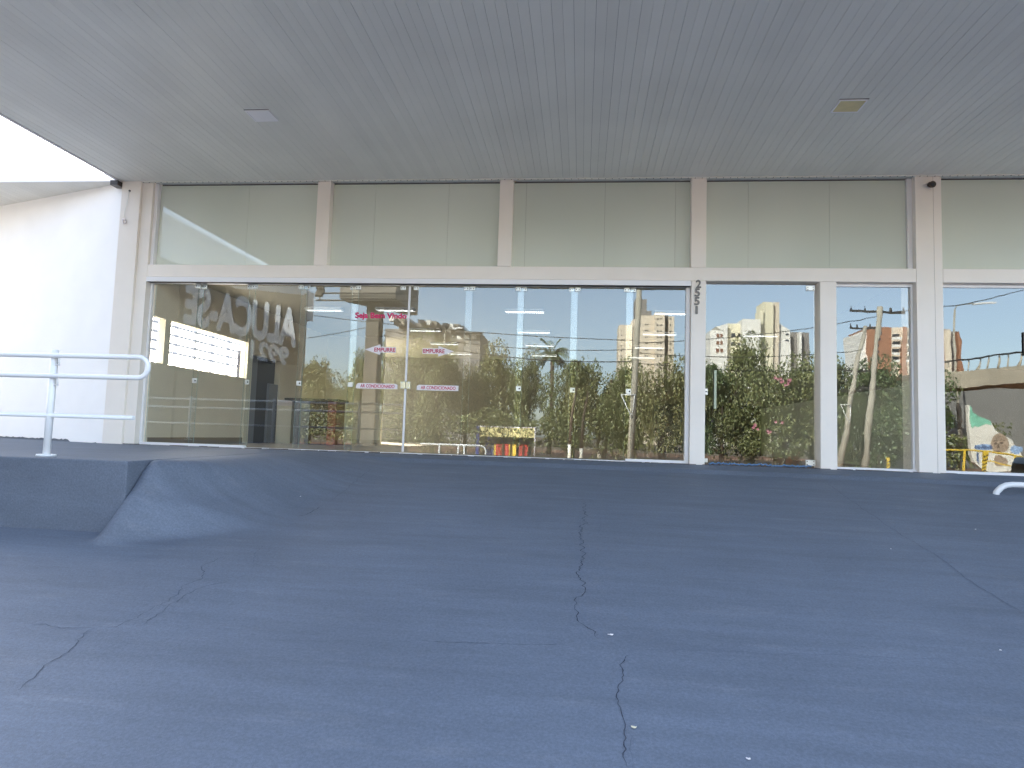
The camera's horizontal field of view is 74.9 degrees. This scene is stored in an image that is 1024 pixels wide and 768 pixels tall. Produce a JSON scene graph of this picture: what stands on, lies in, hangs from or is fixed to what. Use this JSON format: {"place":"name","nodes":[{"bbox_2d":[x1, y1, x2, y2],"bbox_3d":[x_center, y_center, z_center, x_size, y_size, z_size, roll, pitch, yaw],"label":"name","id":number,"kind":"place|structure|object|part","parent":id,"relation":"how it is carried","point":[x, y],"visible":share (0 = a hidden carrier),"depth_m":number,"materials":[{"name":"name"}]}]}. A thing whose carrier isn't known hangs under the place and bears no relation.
{"place":"outdoors","nodes":[
{"label":"outdoors","id":0,"kind":"place"},
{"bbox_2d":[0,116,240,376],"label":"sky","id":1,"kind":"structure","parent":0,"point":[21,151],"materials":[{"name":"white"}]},
{"bbox_2d":[0,451,1023,767],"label":"ground","id":2,"kind":"structure","parent":0,"point":[306,609],"depth_m":4.40,"materials":[{"name":"blue paint"}]},
{"bbox_2d":[0,438,299,531],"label":"landing platform","id":3,"kind":"structure","parent":2,"relation":"on","point":[79,486],"depth_m":6.21,"materials":[{"name":"blue paint"}]},
{"bbox_2d":[0,185,121,442],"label":"wing wall","id":4,"kind":"structure","parent":3,"relation":"on","point":[58,255],"depth_m":12.04,"materials":[{"name":"white paint"}]},
{"bbox_2d":[0,174,114,205],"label":"wing soffit","id":5,"kind":"structure","parent":4,"relation":"on","point":[17,188],"depth_m":11.79,"materials":[{"name":"paint"}]},
{"bbox_2d":[0,349,150,456],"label":"handrail","id":6,"kind":"object","parent":3,"relation":"on","point":[53,375],"visible":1,"depth_m":6.49,"materials":[{"name":"white metal"}]},
{"bbox_2d":[0,0,1023,472],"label":"shop building","id":7,"kind":"structure","parent":2,"relation":"on","point":[734,166],"depth_m":10.42,"materials":[{"name":"white paint"}]},
{"bbox_2d":[122,190,130,223],"bbox_3d":[-6.617,-3.038,11.452,0.106,0.603,0.028,1,-4,6],"label":"hanging wire","id":8,"kind":"object","parent":7,"relation":"hanging from","point":[123,222],"visible":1,"depth_m":11.44,"materials":[{"name":"grey plastic"}]},
{"bbox_2d":[247,356,257,442],"bbox_3d":[-5.869,0.342,14.988,0.080,1.950,0.320,1,-4,6],"label":"corridor door","id":9,"kind":"structure","parent":7,"relation":"in","point":[255,359],"depth_m":15.01,"materials":[{"name":"grey laminate"}]},
{"bbox_2d":[244,109,278,121],"bbox_3d":[-3.340,-3.579,8.907,0.341,0.014,0.312,1,-4,6],"label":"ceiling light","id":10,"kind":"object","parent":7,"relation":"attached to","point":[261,115],"visible":1,"depth_m":8.90,"materials":[{"name":"white plastic"}]},
{"bbox_2d":[264,383,277,442],"bbox_3d":[-5.780,0.700,16.014,0.060,1.400,0.450,1,-4,6],"label":"corridor door","id":11,"kind":"structure","parent":7,"relation":"in","point":[272,389],"depth_m":15.95,"materials":[{"name":"grey laminate"}]},
{"bbox_2d":[276,400,294,442],"bbox_3d":[-5.358,0.904,16.010,0.370,1.020,0.520,1,-4,6],"label":"side cabinet","id":12,"kind":"object","parent":7,"relation":"on","point":[285,421],"visible":0.65,"depth_m":15.77,"materials":[{"name":"beige"}]},
{"bbox_2d":[284,398,348,444],"bbox_3d":[-4.588,0.884,15.630,1.280,1.050,0.700,1,-4,6],"label":"service counter","id":13,"kind":"object","parent":7,"relation":"on","point":[321,421],"visible":0.99,"depth_m":15.35,"materials":[{"name":"black laminate"}]},
{"bbox_2d":[304,307,344,311],"bbox_3d":[-4.182,-1.663,14.886,0.860,0.060,0.220,1,-4,6],"label":"louvred light","id":14,"kind":"object","parent":7,"relation":"attached to","point":[330,309],"visible":1,"depth_m":14.80,"materials":[{"name":"white plastic"}]},
{"bbox_2d":[375,307,415,311],"bbox_3d":[-2.552,-1.632,14.615,0.860,0.060,0.220,1,-4,6],"label":"louvred light","id":15,"kind":"object","parent":7,"relation":"attached to","point":[395,309],"visible":0.94,"depth_m":14.54,"materials":[{"name":"white plastic"}]},
{"bbox_2d":[409,328,441,331],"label":"louvred light","id":16,"kind":"object","parent":7,"relation":"attached to","point":[425,329],"visible":0.96,"depth_m":17.31,"materials":[{"name":"white plastic"}]},
{"bbox_2d":[430,342,458,344],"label":"louvred light","id":17,"kind":"object","parent":7,"relation":"attached to","point":[444,343],"visible":1,"depth_m":19.79,"materials":[{"name":"white"}]},
{"bbox_2d":[447,352,471,354],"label":"louvred light","id":18,"kind":"object","parent":7,"relation":"attached to","point":[460,353],"visible":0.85,"depth_m":22.16,"materials":[{"name":"white plastic"}]},
{"bbox_2d":[504,308,544,313],"bbox_3d":[0.272,-1.565,14.319,0.860,0.060,0.220,1,-4,6],"label":"louvred light","id":19,"kind":"object","parent":7,"relation":"attached to","point":[511,310],"visible":1,"depth_m":14.24,"materials":[{"name":"white plastic"}]},
{"bbox_2d":[517,330,550,333],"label":"louvred light","id":20,"kind":"object","parent":7,"relation":"attached to","point":[536,331],"visible":1,"depth_m":17.02,"materials":[{"name":"white"}]},
{"bbox_2d":[525,343,553,346],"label":"louvred light","id":21,"kind":"object","parent":7,"relation":"attached to","point":[539,345],"visible":1,"depth_m":19.49,"materials":[{"name":"white"}]},
{"bbox_2d":[123,277,956,473],"bbox_3d":[0.072,-0.250,10.677,13.104,2.850,0.232,1,-4,6],"label":"sliding door frame","id":22,"kind":"object","parent":7,"relation":"attached to","point":[153,281],"visible":0.97,"depth_m":10.82,"materials":[{"name":"white metal"}]},
{"bbox_2d":[145,283,203,441],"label":"glass panel","id":23,"kind":"object","parent":22,"relation":"attached to","point":[195,380],"visible":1,"depth_m":11.34,"materials":[{"name":"clear glass"}]},
{"bbox_2d":[188,284,255,442],"bbox_3d":[-4.889,-0.339,11.271,1.021,2.735,0.042,1,-4,6],"label":"glass panel","id":24,"kind":"object","parent":22,"relation":"attached to","point":[205,286],"visible":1,"depth_m":11.29,"materials":[{"name":"teal"}]},
{"bbox_2d":[239,284,306,444],"bbox_3d":[-3.982,-0.319,11.153,1.015,2.735,0.042,1,-4,6],"label":"glass panel","id":25,"kind":"object","parent":22,"relation":"attached to","point":[301,286],"visible":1,"depth_m":11.18,"materials":[{"name":"teal"}]},
{"bbox_2d":[293,285,358,439],"bbox_3d":[-3.085,-0.296,11.081,0.991,2.735,0.042,1,-4,6],"label":"glass panel","id":26,"kind":"object","parent":22,"relation":"attached to","point":[307,287],"visible":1,"depth_m":11.13,"materials":[{"name":"teal"}]},
{"bbox_2d":[344,285,409,449],"bbox_3d":[-2.213,-0.277,10.964,0.974,2.735,0.057,1,-4,6],"label":"glass panel","id":27,"kind":"object","parent":22,"relation":"attached to","point":[402,383],"visible":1,"depth_m":10.96,"materials":[{"name":"teal"}]},
{"bbox_2d":[356,383,397,388],"bbox_3d":[-2.215,0.034,10.937,0.697,0.086,0.004,1,-4,6],"label":"strip sticker","id":28,"kind":"object","parent":27,"relation":"attached to","point":[376,386],"visible":1,"depth_m":10.94,"materials":[{"name":"white"}]},
{"bbox_2d":[365,344,395,354],"bbox_3d":[-2.163,-0.564,10.980,0.524,0.176,0.004,1,-4,6],"label":"arrow sticker","id":29,"kind":"object","parent":27,"relation":"attached to","point":[377,349],"visible":1,"depth_m":10.98,"materials":[{"name":"white plastic"}]},
{"bbox_2d":[355,312,406,319],"bbox_3d":[-2.166,-1.117,11.025,0.875,0.125,0.003,1,-4,6],"label":"welcome lettering","id":30,"kind":"object","parent":27,"relation":"attached to","point":[376,316],"visible":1,"depth_m":11.03,"materials":[{"name":"red plastic"}]},
{"bbox_2d":[402,285,471,452],"bbox_3d":[-1.207,-0.253,10.859,1.046,2.735,0.057,1,-4,6],"label":"glass panel","id":31,"kind":"object","parent":22,"relation":"attached to","point":[408,383],"visible":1,"depth_m":10.90,"materials":[{"name":"teal"}]},
{"bbox_2d":[417,385,458,390],"bbox_3d":[-1.208,0.063,10.831,0.688,0.086,0.004,1,-4,6],"label":"strip sticker","id":32,"kind":"object","parent":31,"relation":"attached to","point":[438,387],"visible":1,"depth_m":10.83,"materials":[{"name":"white"}]},
{"bbox_2d":[422,346,453,355],"bbox_3d":[-1.201,-0.534,10.879,0.524,0.176,0.004,1,-4,6],"label":"arrow sticker","id":33,"kind":"object","parent":31,"relation":"attached to","point":[440,351],"visible":1,"depth_m":10.88,"materials":[{"name":"white plastic"}]},
{"bbox_2d":[460,286,523,448],"bbox_3d":[-0.315,-0.231,10.769,0.954,2.735,0.042,1,-4,6],"label":"glass panel","id":34,"kind":"object","parent":22,"relation":"attached to","point":[517,288],"visible":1,"depth_m":10.81,"materials":[{"name":"teal"}]},
{"bbox_2d":[513,287,577,441],"bbox_3d":[0.539,-0.209,10.701,0.965,2.735,0.042,1,-4,6],"label":"glass panel","id":35,"kind":"object","parent":22,"relation":"attached to","point":[524,289],"visible":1,"depth_m":10.74,"materials":[{"name":"teal"}]},
{"bbox_2d":[567,287,632,446],"bbox_3d":[1.402,-0.190,10.589,0.983,2.735,0.042,1,-4,6],"label":"glass panel","id":36,"kind":"object","parent":22,"relation":"attached to","point":[626,289],"visible":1,"depth_m":10.63,"materials":[{"name":"teal"}]},
{"bbox_2d":[623,287,635,459],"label":"glass panel","id":37,"kind":"object","parent":22,"relation":"attached to","point":[632,289],"visible":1,"depth_m":10.65,"materials":[{"name":"clear glass"}]},
{"bbox_2d":[531,354,556,356],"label":"louvred light","id":38,"kind":"object","parent":7,"relation":"attached to","point":[550,355],"visible":1,"depth_m":21.86,"materials":[{"name":"white"}]},
{"bbox_2d":[628,355,654,358],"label":"louvred light","id":39,"kind":"object","parent":7,"relation":"attached to","point":[648,357],"visible":1,"depth_m":21.53,"materials":[{"name":"white plastic"}]},
{"bbox_2d":[634,345,664,348],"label":"louvred light","id":40,"kind":"object","parent":7,"relation":"attached to","point":[649,347],"visible":1,"depth_m":19.16,"materials":[{"name":"white plastic"}]},
{"bbox_2d":[642,331,676,335],"bbox_3d":[3.699,-1.265,16.766,0.860,0.060,0.220,1,-4,6],"label":"louvred light","id":41,"kind":"object","parent":7,"relation":"attached to","point":[661,333],"visible":1,"depth_m":16.69,"materials":[{"name":"white"}]},
{"bbox_2d":[654,310,684,314],"bbox_3d":[3.414,-1.489,13.989,0.860,0.060,0.220,1,-4,6],"label":"louvred light","id":42,"kind":"object","parent":7,"relation":"attached to","point":[666,312],"visible":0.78,"depth_m":13.91,"materials":[{"name":"white plastic"}]},
{"bbox_2d":[694,280,700,313],"bbox_3d":[2.891,-1.354,10.395,0.100,0.538,0.018,1,-4,6],"label":"house number","id":43,"kind":"object","parent":7,"relation":"attached to","point":[698,287],"visible":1,"depth_m":10.39,"materials":[{"name":"grey metal"}]},
{"bbox_2d":[741,333,778,336],"bbox_3d":[6.135,-1.207,16.510,0.860,0.060,0.220,1,-4,6],"label":"louvred light","id":44,"kind":"object","parent":7,"relation":"attached to","point":[759,335],"visible":1,"depth_m":16.42,"materials":[{"name":"white"}]},
{"bbox_2d":[705,286,815,467],"bbox_3d":[3.837,-0.134,10.347,1.685,2.860,0.120,1,-4,6],"label":"glass door","id":45,"kind":"structure","parent":7,"relation":"attached to","point":[809,463],"depth_m":10.25,"materials":[{"name":"silver metal"}]},
{"bbox_2d":[830,98,869,112],"bbox_3d":[4.121,-3.398,8.160,0.341,0.014,0.322,1,-4,6],"label":"ceiling light","id":46,"kind":"object","parent":7,"relation":"attached to","point":[848,105],"visible":1,"depth_m":8.15,"materials":[{"name":"white plastic"}]},
{"bbox_2d":[836,284,916,471],"bbox_3d":[5.500,-0.084,10.156,1.150,2.918,0.110,1,-4,6],"label":"fixed window","id":47,"kind":"structure","parent":7,"relation":"attached to","point":[911,354],"depth_m":10.12,"materials":[{"name":"white metal"}]},
{"bbox_2d":[927,181,935,187],"bbox_3d":[6.354,-3.018,10.123,0.100,0.114,0.112,1,-4,6],"label":"security camera","id":48,"kind":"object","parent":7,"relation":"attached to","point":[931,184],"visible":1,"depth_m":10.08,"materials":[{"name":"grey plastic"}]},
{"bbox_2d":[943,284,1023,475],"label":"fixed window","id":49,"kind":"structure","parent":7,"relation":"attached to","point":[958,286],"depth_m":10.06,"materials":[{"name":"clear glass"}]},
{"bbox_2d":[993,482,1023,494],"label":"bent pipe rail","id":50,"kind":"object","parent":2,"relation":"on","point":[999,489],"visible":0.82,"depth_m":8.45,"materials":[{"name":"white metal"}]},
{"bbox_2d":[651,404,760,455],"bbox_3d":[5.631,1.334,19.473,3.000,1.400,0.620,1,-4,6],"label":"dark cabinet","id":51,"kind":"object","parent":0,"point":[732,430],"visible":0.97,"depth_m":19.14,"materials":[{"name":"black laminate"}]},
{"bbox_3d":[4.482,1.283,19.292,0.710,1.340,0.018,1,-4,6],"label":"door","id":52,"kind":"part","parent":51,"relation":"part of","materials":[{"name":"laminate"}]},
{"bbox_3d":[5.217,1.301,19.215,0.710,1.340,0.018,1,-4,6],"label":"door","id":53,"kind":"part","parent":51,"relation":"part of","materials":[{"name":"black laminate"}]},
{"bbox_3d":[5.953,1.318,19.138,0.710,1.340,0.018,1,-4,6],"label":"door","id":54,"kind":"part","parent":51,"relation":"part of","materials":[{"name":"laminate"}]},
{"bbox_3d":[6.689,1.336,19.060,0.710,1.340,0.018,1,-4,6],"label":"door","id":55,"kind":"part","parent":51,"relation":"part of","materials":[{"name":"laminate"}]},
{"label":"yard floor","id":56,"kind":"structure","parent":0,"visible":0},
{"bbox_2d":[151,318,240,374],"bbox_3d":[-11.405,0.145,26.073,0.290,4.100,22.000,1,-4,6],"label":"slatted screen","id":57,"kind":"object","parent":56,"relation":"on","point":[175,344],"visible":0.15,"depth_m":24.19,"materials":[{"name":"white paint"}]}
]}

